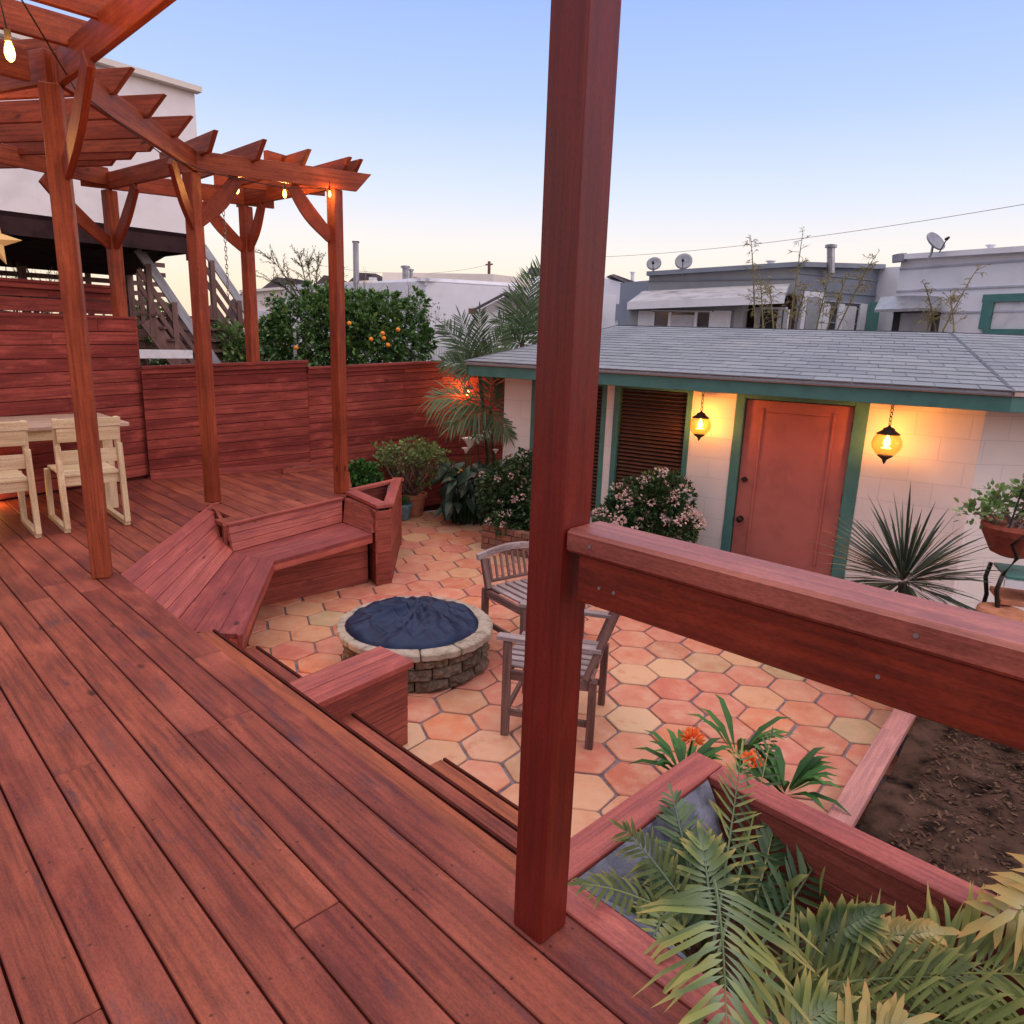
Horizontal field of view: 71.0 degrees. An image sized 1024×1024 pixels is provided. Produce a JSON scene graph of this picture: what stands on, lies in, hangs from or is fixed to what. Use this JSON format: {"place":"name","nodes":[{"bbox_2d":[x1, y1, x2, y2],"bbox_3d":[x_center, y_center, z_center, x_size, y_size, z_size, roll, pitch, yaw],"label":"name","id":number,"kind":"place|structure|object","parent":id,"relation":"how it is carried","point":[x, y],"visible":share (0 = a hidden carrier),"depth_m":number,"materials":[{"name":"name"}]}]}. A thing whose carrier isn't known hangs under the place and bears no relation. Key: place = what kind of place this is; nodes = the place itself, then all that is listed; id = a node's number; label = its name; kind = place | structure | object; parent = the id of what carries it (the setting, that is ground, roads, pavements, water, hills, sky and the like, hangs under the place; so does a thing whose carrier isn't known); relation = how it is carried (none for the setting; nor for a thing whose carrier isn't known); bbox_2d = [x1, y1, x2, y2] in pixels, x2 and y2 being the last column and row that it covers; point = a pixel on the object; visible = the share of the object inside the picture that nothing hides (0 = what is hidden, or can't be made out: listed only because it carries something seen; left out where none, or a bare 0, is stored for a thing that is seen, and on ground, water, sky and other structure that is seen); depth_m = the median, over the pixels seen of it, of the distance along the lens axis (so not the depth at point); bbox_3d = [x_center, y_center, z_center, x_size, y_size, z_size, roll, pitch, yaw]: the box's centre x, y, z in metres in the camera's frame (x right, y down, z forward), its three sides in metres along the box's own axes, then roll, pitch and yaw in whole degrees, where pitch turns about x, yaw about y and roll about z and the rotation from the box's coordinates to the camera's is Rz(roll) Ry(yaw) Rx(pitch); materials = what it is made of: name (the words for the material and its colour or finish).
{"place":"outdoors","nodes":[
{"label":"outdoors","id":0,"kind":"place"},
{"bbox_2d":[1,261,94,314],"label":"bare tree","id":1,"kind":"object","parent":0,"point":[27,270],"visible":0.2,"depth_m":10.95,"materials":[{"name":"brown plant"}]},
{"bbox_2d":[225,293,242,322],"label":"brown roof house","id":2,"kind":"structure","parent":0,"point":[231,311],"depth_m":36.06,"materials":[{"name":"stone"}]},
{"bbox_2d":[239,280,377,356],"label":"stucco house","id":3,"kind":"structure","parent":0,"point":[261,292],"depth_m":26.01,"materials":[{"name":"white paint"}]},
{"bbox_2d":[257,309,265,321],"bbox_3d":[-9.122,-7.124,26.206,0.301,0.515,0.120,4,14,7],"label":"window","id":4,"kind":"structure","parent":3,"relation":"in","point":[260,312],"depth_m":26.13,"materials":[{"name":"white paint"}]},
{"bbox_2d":[263,273,381,287],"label":"hip roof house","id":5,"kind":"structure","parent":0,"point":[369,276],"depth_m":41.13,"materials":[{"name":"stone"}]},
{"bbox_2d":[427,345,474,365],"bbox_3d":[-1.047,-1.835,12.769,0.938,2.213,0.044,-2,14,-17],"label":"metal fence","id":6,"kind":"object","parent":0,"point":[438,351],"visible":0.06,"depth_m":12.46,"materials":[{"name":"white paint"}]},
{"bbox_2d":[382,272,530,288],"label":"cream building","id":7,"kind":"structure","parent":0,"point":[386,276],"depth_m":30.96,"materials":[{"name":"beige paint"}]},
{"bbox_2d":[0,0,1023,317],"label":"sky","id":8,"kind":"structure","parent":0,"point":[735,120],"materials":[{"name":"blue"}]},
{"bbox_2d":[246,510,920,836],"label":"patio","id":9,"kind":"structure","parent":0,"point":[632,719],"depth_m":4.75,"materials":[{"name":"tile"}]},
{"bbox_2d":[0,500,348,1023],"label":"deck framing","id":10,"kind":"object","parent":9,"relation":"on","point":[1,966],"visible":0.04,"depth_m":1.92,"materials":[{"name":"brown wood"}]},
{"bbox_2d":[0,468,706,1023],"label":"deck","id":11,"kind":"structure","parent":10,"relation":"on","point":[210,832],"depth_m":2.21,"materials":[{"name":"brown wood"}]},
{"bbox_2d":[0,420,41,537],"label":"dining chair","id":12,"kind":"object","parent":11,"relation":"on","point":[13,479],"visible":1,"depth_m":5.21,"materials":[{"name":"brown wood"}]},
{"bbox_2d":[0,413,128,507],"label":"dining table","id":13,"kind":"object","parent":11,"relation":"on","point":[39,427],"visible":0.39,"depth_m":6.13,"materials":[{"name":"brown wood"}]},
{"bbox_2d":[0,313,149,500],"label":"board wall","id":14,"kind":"structure","parent":11,"relation":"on","point":[34,375],"depth_m":6.66,"materials":[{"name":"brown wood"}]},
{"bbox_2d":[0,277,111,318],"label":"slatted fence","id":15,"kind":"object","parent":14,"relation":"attached to","point":[25,287],"visible":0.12,"depth_m":6.90,"materials":[{"name":"brown wood"}]},
{"bbox_2d":[43,416,130,532],"bbox_3d":[-3.416,-0.344,5.726,0.460,0.870,0.605,-10,18,-42],"label":"dining chair","id":16,"kind":"object","parent":11,"relation":"on","point":[66,468],"visible":0.82,"depth_m":5.57,"materials":[{"name":"brown wood"}]},
{"bbox_2d":[281,463,332,473],"bbox_3d":[-2.359,-0.552,8.472,0.349,0.050,0.959,15,18,42],"label":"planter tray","id":17,"kind":"object","parent":11,"relation":"on","point":[289,469],"visible":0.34,"depth_m":8.24,"materials":[{"name":"brown wood"}]},
{"bbox_2d":[0,0,620,943],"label":"pergola","id":18,"kind":"object","parent":11,"relation":"on","point":[58,132],"visible":0.98,"depth_m":3.36,"materials":[{"name":"brown wood"}]},
{"bbox_2d":[0,1,15,61],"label":"string light bulb","id":19,"kind":"object","parent":18,"relation":"hanging from","point":[9,52],"visible":1,"depth_m":2.73,"materials":[{"name":"white"}]},
{"bbox_2d":[0,230,21,263],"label":"star ornament","id":20,"kind":"object","parent":18,"relation":"hanging from","point":[5,240],"visible":1,"depth_m":3.92,"materials":[{"name":"yellow paper"}]},
{"bbox_2d":[21,0,325,188],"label":"string light wire","id":21,"kind":"object","parent":18,"relation":"attached to","point":[22,1],"visible":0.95,"depth_m":4.58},
{"bbox_2d":[222,211,231,308],"bbox_3d":[-2.733,-2.488,6.869,0.042,1.071,0.026,7,14,19],"label":"hanging chain","id":22,"kind":"object","parent":18,"relation":"hanging from","point":[225,258],"visible":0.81,"depth_m":6.88,"materials":[{"name":"metal"}]},
{"bbox_2d":[283,183,286,197],"bbox_3d":[-2.074,-2.956,6.538,0.037,0.178,0.036,2,14,0],"label":"string light bulb","id":23,"kind":"object","parent":18,"relation":"hanging from","point":[284,193],"visible":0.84,"depth_m":6.54,"materials":[{"name":"yellow"}]},
{"bbox_2d":[566,521,1023,751],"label":"deck railing","id":24,"kind":"object","parent":18,"relation":"attached to","point":[957,668],"visible":1,"depth_m":1.28,"materials":[{"name":"brown wood"}]},
{"bbox_2d":[121,497,372,648],"bbox_3d":[-2.029,0.526,5.692,1.493,0.724,2.826,2,14,0],"label":"corner bench","id":25,"kind":"object","parent":9,"relation":"on","point":[197,573],"visible":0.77,"depth_m":5.79,"materials":[{"name":"brown wood"}]},
{"bbox_2d":[140,360,504,511],"bbox_3d":[-1.927,-0.853,8.786,4.594,1.994,0.159,-8,17,-35],"label":"board fence","id":26,"kind":"object","parent":9,"relation":"on","point":[273,415],"visible":0.51,"depth_m":8.24,"materials":[{"name":"brown wood"}]},
{"bbox_2d":[289,646,413,745],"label":"wooden wall","id":27,"kind":"structure","parent":9,"relation":"on","point":[370,686],"depth_m":3.87,"materials":[{"name":"brown wood"}]},
{"bbox_2d":[198,629,517,876],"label":"wooden steps","id":28,"kind":"structure","parent":9,"relation":"on","point":[480,815],"depth_m":3.23,"materials":[{"name":"brown wood"}]},
{"bbox_2d":[348,457,384,487],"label":"leafy shrub","id":29,"kind":"object","parent":9,"relation":"on","point":[364,473],"visible":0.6,"depth_m":8.38,"materials":[{"name":"green plant"}]},
{"bbox_2d":[343,477,403,585],"bbox_3d":[-1.409,0.152,7.260,0.529,0.756,1.429,1,14,-4],"label":"corner planter box","id":30,"kind":"object","parent":9,"relation":"on","point":[375,509],"visible":0.92,"depth_m":6.76,"materials":[{"name":"brown wood"}]},
{"bbox_2d":[402,495,412,520],"bbox_3d":[-1.384,-0.096,9.061,0.257,0.397,0.257,-11,19,-43],"label":"teal pot","id":31,"kind":"object","parent":9,"relation":"on","point":[406,508],"visible":0.56,"depth_m":9.02,"materials":[{"name":"green ceramic"}]},
{"bbox_2d":[336,596,492,693],"bbox_3d":[-0.689,0.927,5.125,1.095,0.301,1.098,2,14,0],"label":"fire pit","id":32,"kind":"object","parent":9,"relation":"on","point":[463,661],"visible":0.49,"depth_m":4.75,"materials":[{"name":"stone"}]},
{"bbox_2d":[344,596,478,650],"bbox_3d":[-0.702,0.729,5.079,0.953,0.132,0.920,2,14,0],"label":"fire pit cover","id":33,"kind":"object","parent":32,"relation":"on","point":[418,623],"visible":1,"depth_m":4.93,"materials":[{"name":"blue fabric"}]},
{"bbox_2d":[402,491,426,516],"bbox_3d":[-1.293,-0.106,9.329,0.386,0.295,0.386,2,14,0],"label":"terracotta pot","id":34,"kind":"object","parent":9,"relation":"on","point":[417,502],"visible":0.59,"depth_m":9.21,"materials":[{"name":"ceramic"}]},
{"bbox_2d":[370,435,454,495],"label":"jade plant","id":35,"kind":"object","parent":34,"relation":"in","point":[417,458],"visible":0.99,"depth_m":8.78,"materials":[{"name":"green plant"}]},
{"bbox_2d":[430,431,501,525],"bbox_3d":[-0.557,-0.357,9.033,0.991,1.374,1.049,2,14,0],"label":"calla lily clump","id":36,"kind":"object","parent":9,"relation":"on","point":[459,498],"visible":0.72,"depth_m":8.78,"materials":[{"name":"green plant"}]},
{"bbox_2d":[481,519,529,558],"bbox_3d":[1.080,0.447,7.409,3.008,0.283,0.605,10,16,31],"label":"brick planter","id":37,"kind":"object","parent":9,"relation":"on","point":[490,538],"visible":0.16,"depth_m":7.79,"materials":[{"name":"brick"}]},
{"bbox_2d":[473,447,532,536],"bbox_3d":[0.160,-0.221,8.016,1.235,1.029,1.032,2,14,0],"label":"flowering shrub","id":38,"kind":"object","parent":37,"relation":"in","point":[512,499],"visible":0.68,"depth_m":7.93,"materials":[{"name":"green plant"}]},
{"bbox_2d":[592,464,706,543],"bbox_3d":[1.286,0.127,6.905,1.061,1.164,0.884,2,14,0],"label":"flowering shrub","id":39,"kind":"object","parent":37,"relation":"in","point":[667,518],"visible":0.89,"depth_m":6.73,"materials":[{"name":"green plant"}]},
{"bbox_2d":[476,541,585,638],"bbox_3d":[0.153,0.657,5.462,0.635,0.728,0.624,-8,17,-35],"label":"teak armchair","id":40,"kind":"object","parent":9,"relation":"on","point":[515,590],"visible":0.48,"depth_m":5.47,"materials":[{"name":"wood"}]},
{"bbox_2d":[497,601,621,749],"bbox_3d":[0.326,0.827,4.332,0.711,0.940,0.635,5,14,14],"label":"teak armchair","id":41,"kind":"object","parent":9,"relation":"on","point":[595,655],"visible":0.54,"depth_m":4.14,"materials":[{"name":"wood"}]},
{"bbox_2d":[629,726,732,769],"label":"clivia plant","id":42,"kind":"object","parent":9,"relation":"on","point":[706,749],"visible":0.86,"depth_m":3.61,"materials":[{"name":"green plant"}]},
{"bbox_2d":[688,694,792,772],"bbox_3d":[1.171,1.215,3.808,0.559,0.224,0.606,10,16,31],"label":"clivia plant","id":43,"kind":"object","parent":9,"relation":"on","point":[755,739],"visible":0.77,"depth_m":3.86,"materials":[{"name":"green plant"}]},
{"bbox_2d":[464,325,1023,610],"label":"garage","id":44,"kind":"structure","parent":9,"relation":"on","point":[779,461],"depth_m":6.69,"materials":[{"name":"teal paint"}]},
{"bbox_2d":[528,380,607,515],"bbox_3d":[0.614,-0.733,7.936,0.920,1.455,0.140,10,16,31],"label":"window","id":45,"kind":"structure","parent":44,"relation":"in","point":[602,389],"depth_m":7.75,"materials":[{"name":"teal paint"}]},
{"bbox_2d":[608,386,693,523],"bbox_3d":[1.426,-0.585,7.441,0.836,1.455,0.140,10,16,31],"label":"window","id":46,"kind":"structure","parent":44,"relation":"in","point":[651,426],"depth_m":7.41,"materials":[{"name":"teal paint"}]},
{"bbox_2d":[692,392,709,440],"bbox_3d":[1.790,-0.910,6.793,0.210,0.482,0.210,2,14,0],"label":"hanging lantern","id":47,"kind":"object","parent":44,"relation":"hanging from","point":[700,415],"visible":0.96,"depth_m":6.78,"materials":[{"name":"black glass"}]},
{"bbox_2d":[738,235,785,328],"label":"bamboo","id":48,"kind":"object","parent":44,"relation":"on","point":[764,288],"visible":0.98,"depth_m":10.43,"materials":[{"name":"green plant"}]},
{"bbox_2d":[731,399,854,575],"bbox_3d":[2.592,-0.132,6.754,0.945,1.775,0.115,10,16,31],"label":"door","id":49,"kind":"structure","parent":44,"relation":"in","point":[794,456],"depth_m":6.73,"materials":[{"name":"paint"}]},
{"bbox_2d":[779,227,879,329],"bbox_3d":[4.431,-2.876,10.234,0.727,2.343,1.322,-11,19,-44],"label":"bamboo","id":50,"kind":"object","parent":44,"relation":"on","point":[831,312],"visible":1,"depth_m":10.11,"materials":[{"name":"green plant"}]},
{"bbox_2d":[876,405,900,463],"bbox_3d":[3.120,-0.648,5.948,0.236,0.508,0.236,2,14,0],"label":"hanging lantern","id":51,"kind":"object","parent":44,"relation":"hanging from","point":[889,430],"visible":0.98,"depth_m":5.93,"materials":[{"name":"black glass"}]},
{"bbox_2d":[916,263,991,332],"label":"bamboo","id":52,"kind":"object","parent":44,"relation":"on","point":[954,298],"visible":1,"depth_m":9.55,"materials":[{"name":"green plant"}]},
{"bbox_2d":[730,743,849,814],"bbox_3d":[1.379,1.285,3.553,0.539,0.253,0.678,2,14,0],"label":"clivia plant","id":53,"kind":"object","parent":9,"relation":"on","point":[810,767],"visible":0.72,"depth_m":3.55,"materials":[{"name":"green plant"}]},
{"bbox_2d":[566,752,1023,1023],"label":"deck planter box","id":54,"kind":"object","parent":9,"relation":"on","point":[851,860],"visible":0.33,"depth_m":2.32,"materials":[{"name":"brown wood"}]},
{"bbox_2d":[568,727,1023,1023],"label":"planter palm","id":55,"kind":"object","parent":54,"relation":"in","point":[867,930],"visible":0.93,"depth_m":1.98,"materials":[{"name":"green plant"}]},
{"bbox_2d":[658,825,978,1021],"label":"undergrowth","id":56,"kind":"object","parent":54,"relation":"in","point":[793,883],"visible":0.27,"depth_m":2.25,"materials":[{"name":"green plant"}]},
{"bbox_2d":[827,708,915,826],"bbox_3d":[2.158,1.340,4.106,0.115,0.170,2.693,13,17,38],"label":"timber edging","id":57,"kind":"object","parent":9,"relation":"on","point":[858,791],"visible":0.37,"depth_m":3.73,"materials":[{"name":"brown wood"}]},
{"bbox_2d":[976,602,1023,622],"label":"round terracotta pot","id":58,"kind":"object","parent":9,"relation":"on","point":[1009,612],"visible":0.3,"depth_m":4.47,"materials":[{"name":"orange ceramic"}]},
{"bbox_2d":[982,536,1023,607],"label":"plant stand","id":59,"kind":"object","parent":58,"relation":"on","point":[1009,595],"visible":0.73,"depth_m":4.54,"materials":[{"name":"teal paint"}]},
{"bbox_2d":[952,473,1023,558],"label":"potted plant","id":60,"kind":"object","parent":59,"relation":"on","point":[1003,530],"visible":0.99,"depth_m":4.55,"materials":[{"name":"green plant"}]},
{"bbox_2d":[604,274,638,324],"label":"distant white house","id":61,"kind":"structure","parent":0,"point":[612,282],"depth_m":24.86,"materials":[{"name":"paint"}]},
{"bbox_2d":[618,262,885,331],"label":"grey house","id":62,"kind":"structure","parent":0,"point":[702,297],"depth_m":14.35,"materials":[{"name":"paint"}]},
{"bbox_2d":[647,257,660,276],"bbox_3d":[3.116,-5.394,15.780,0.270,0.419,0.270,-5,15,-26],"label":"satellite dish","id":63,"kind":"object","parent":62,"relation":"on","point":[653,263],"visible":1,"depth_m":15.77,"materials":[{"name":"grey metal"}]},
{"bbox_2d":[650,310,713,326],"bbox_3d":[3.235,-3.662,13.698,1.181,0.358,0.054,8,15,23],"label":"window","id":64,"kind":"structure","parent":62,"relation":"in","point":[695,319],"depth_m":13.69,"materials":[{"name":"white glass"}]},
{"bbox_2d":[675,253,691,275],"bbox_3d":[3.672,-5.306,15.368,0.299,0.460,0.307,-5,15,-26],"label":"satellite dish","id":65,"kind":"object","parent":62,"relation":"on","point":[683,261],"visible":1,"depth_m":15.36,"materials":[{"name":"grey metal"}]},
{"bbox_2d":[755,307,789,328],"bbox_3d":[5.145,-3.801,14.234,0.054,0.505,0.721,-10,18,-41],"label":"window","id":66,"kind":"structure","parent":62,"relation":"in","point":[783,321],"depth_m":14.20,"materials":[{"name":"white glass"}]},
{"bbox_2d":[804,297,821,328],"bbox_3d":[6.000,-3.944,14.405,0.373,0.705,0.100,-5,15,-27],"label":"door","id":67,"kind":"structure","parent":62,"relation":"in","point":[811,317],"depth_m":14.34,"materials":[{"name":"grey paint"}]},
{"bbox_2d":[825,244,836,273],"bbox_3d":[6.282,-4.999,14.181,0.241,0.562,0.216,2,14,0],"label":"vent pipe","id":68,"kind":"object","parent":62,"relation":"on","point":[831,257],"visible":0.96,"depth_m":14.12,"materials":[{"name":"metal"}]},
{"bbox_2d":[821,301,867,330],"bbox_3d":[6.877,-4.027,14.871,1.315,0.611,0.054,-5,15,-27],"label":"window","id":69,"kind":"structure","parent":62,"relation":"in","point":[860,319],"depth_m":14.81,"materials":[{"name":"white glass"}]},
{"bbox_2d":[607,204,1023,256],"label":"overhead wire","id":70,"kind":"object","parent":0,"point":[836,233],"visible":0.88,"depth_m":29.14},
{"label":"ground","id":71,"kind":"structure","parent":0,"visible":0},
{"bbox_2d":[0,30,201,364],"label":"white house","id":72,"kind":"structure","parent":71,"relation":"on","point":[156,232],"depth_m":9.78,"materials":[{"name":"paint"}]},
{"bbox_2d":[139,349,192,357],"bbox_3d":[-4.193,-1.904,8.651,0.050,0.104,0.737,10,16,30],"label":"white rail","id":73,"kind":"object","parent":72,"relation":"attached to","point":[166,353],"visible":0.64,"depth_m":8.64,"materials":[{"name":"paint"}]},
{"bbox_2d":[0,244,262,365],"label":"outdoor staircase","id":74,"kind":"structure","parent":71,"relation":"on","point":[156,323],"depth_m":11.12,"materials":[{"name":"grey wood"}]},
{"bbox_2d":[102,297,185,365],"bbox_3d":[-6.654,-2.507,13.242,1.920,2.933,1.492,-2,14,-15],"label":"citrus shrub","id":75,"kind":"object","parent":71,"relation":"on","point":[157,361],"visible":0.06,"depth_m":12.81,"materials":[{"name":"green plant"}]},
{"bbox_2d":[183,318,280,362],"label":"citrus shrub","id":76,"kind":"object","parent":71,"relation":"on","point":[239,338],"visible":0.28,"depth_m":12.35,"materials":[{"name":"green plant"}]},
{"bbox_2d":[293,332,296,355],"bbox_3d":[-3.141,-1.430,10.512,0.040,2.349,0.030,2,14,0],"label":"wooden stake","id":77,"kind":"object","parent":71,"relation":"on","point":[294,341],"visible":0.21,"depth_m":10.26,"materials":[{"name":"grey wood"}]},
{"bbox_2d":[255,245,347,346],"bbox_3d":[-3.693,-2.676,12.447,1.395,3.832,1.211,-7,17,-34],"label":"feathery tree","id":78,"kind":"object","parent":71,"relation":"on","point":[308,261],"visible":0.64,"depth_m":11.95,"materials":[{"name":"green plant"}]},
{"bbox_2d":[258,278,438,366],"bbox_3d":[-2.556,-1.984,11.139,2.799,3.179,2.137,-5,15,-27],"label":"orange tree","id":79,"kind":"object","parent":71,"relation":"on","point":[368,328],"visible":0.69,"depth_m":10.68,"materials":[{"name":"green plant"}]},
{"bbox_2d":[352,241,358,336],"bbox_3d":[-2.998,-3.095,13.847,0.150,4.027,0.122,2,14,0],"label":"metal vent pipe","id":80,"kind":"object","parent":71,"relation":"on","point":[356,259],"visible":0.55,"depth_m":13.44,"materials":[{"name":"grey metal"}]},
{"bbox_2d":[349,268,385,291],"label":"bare shrub","id":81,"kind":"object","parent":71,"relation":"on","point":[363,282],"visible":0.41,"depth_m":13.06,"materials":[{"name":"plant"}]},
{"bbox_2d":[367,281,431,327],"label":"bare shrub","id":82,"kind":"object","parent":71,"relation":"on","point":[406,295],"visible":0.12,"depth_m":12.79,"materials":[{"name":"plant"}]},
{"bbox_2d":[412,298,452,360],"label":"bare shrub","id":83,"kind":"object","parent":71,"relation":"on","point":[426,317],"visible":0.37,"depth_m":12.02,"materials":[{"name":"plant"}]},
{"bbox_2d":[284,278,616,362],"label":"siding building","id":84,"kind":"structure","parent":71,"relation":"on","point":[449,295],"depth_m":19.58,"materials":[{"name":"white paint"}]},
{"bbox_2d":[401,265,409,278],"bbox_3d":[-3.361,-7.450,22.638,0.303,0.624,0.296,2,14,0],"label":"vent pipe","id":85,"kind":"object","parent":84,"relation":"on","point":[405,271],"visible":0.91,"depth_m":22.54,"materials":[{"name":"metal"}]},
{"bbox_2d":[409,269,413,277],"bbox_3d":[-3.244,-7.533,23.050,0.180,0.536,0.175,2,14,0],"label":"vent pipe","id":86,"kind":"object","parent":84,"relation":"on","point":[411,273],"visible":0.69,"depth_m":22.98,"materials":[{"name":"metal"}]},
{"bbox_2d":[414,371,516,467],"bbox_3d":[-0.239,-0.836,8.742,1.117,2.101,1.908,10,16,30],"label":"palm tree","id":87,"kind":"object","parent":71,"relation":"on","point":[491,421],"visible":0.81,"depth_m":8.21,"materials":[{"name":"green plant"}]},
{"bbox_2d":[432,301,514,465],"bbox_3d":[-0.489,-1.258,9.141,1.011,2.714,1.499,2,14,0],"label":"palm tree","id":88,"kind":"object","parent":71,"relation":"on","point":[485,347],"visible":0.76,"depth_m":8.43,"materials":[{"name":"green plant"}]},
{"bbox_2d":[485,261,492,273],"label":"power pole","id":89,"kind":"object","parent":71,"relation":"on","point":[489,264],"visible":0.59,"depth_m":58.79,"materials":[{"name":"brown wood"}]},
{"bbox_2d":[468,292,537,351],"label":"gabled shed","id":90,"kind":"structure","parent":71,"relation":"on","point":[489,308],"depth_m":15.01,"materials":[{"name":"white paint"}]},
{"bbox_2d":[488,255,539,348],"bbox_3d":[0.218,-1.614,9.212,1.092,3.381,0.886,-3,14,-19],"label":"palm tree","id":91,"kind":"object","parent":71,"relation":"on","point":[527,324],"visible":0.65,"depth_m":9.05,"materials":[{"name":"green plant"}]},
{"bbox_2d":[528,267,539,288],"bbox_3d":[0.754,-6.095,25.264,0.600,4.739,0.585,2,14,0],"label":"white chimney","id":92,"kind":"object","parent":71,"relation":"on","point":[532,272],"visible":0.17,"depth_m":24.57,"materials":[{"name":"paint"}]},
{"bbox_2d":[859,717,1023,905],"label":"soil","id":93,"kind":"structure","parent":71,"relation":"on","point":[883,818],"depth_m":3.57,"materials":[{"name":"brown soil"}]},
{"bbox_2d":[865,246,1023,383],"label":"white bungalow","id":94,"kind":"object","parent":71,"relation":"on","point":[992,302],"visible":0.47,"depth_m":12.62,"materials":[{"name":"paint"}]},
{"bbox_2d":[892,253,906,262],"bbox_3d":[7.254,-4.755,13.434,0.254,0.170,0.241,6,14,14],"label":"vent pipe","id":95,"kind":"object","parent":94,"relation":"on","point":[898,258],"visible":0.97,"depth_m":13.35,"materials":[{"name":"grey metal"}]},
{"bbox_2d":[891,311,940,332],"bbox_3d":[7.499,-3.489,13.351,0.054,0.516,0.903,-5,15,-27],"label":"window","id":96,"kind":"structure","parent":94,"relation":"in","point":[901,322],"depth_m":13.39,"materials":[{"name":"grey glass"}]},
{"bbox_2d":[927,232,949,259],"bbox_3d":[7.402,-4.656,12.551,0.390,0.466,0.362,5,14,11],"label":"satellite dish","id":97,"kind":"object","parent":94,"relation":"attached to","point":[935,241],"visible":1,"depth_m":12.56,"materials":[{"name":"grey metal"}]},
{"bbox_2d":[978,293,1023,334],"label":"window","id":98,"kind":"structure","parent":94,"relation":"in","point":[991,322],"depth_m":12.01,"materials":[{"name":"teal paint"}]},
{"bbox_3d":[2.664,1.087,4.886,0.530,0.330,0.530,2,14,0],"label":"glazed pot","id":99,"kind":"object","parent":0,"visible":0},
{"bbox_2d":[806,482,1005,611],"bbox_3d":[2.661,0.364,4.856,1.414,1.176,1.430,2,14,0],"label":"spiky plant","id":100,"kind":"object","parent":99,"relation":"in","point":[906,559],"visible":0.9,"depth_m":4.82,"materials":[{"name":"green plant"}]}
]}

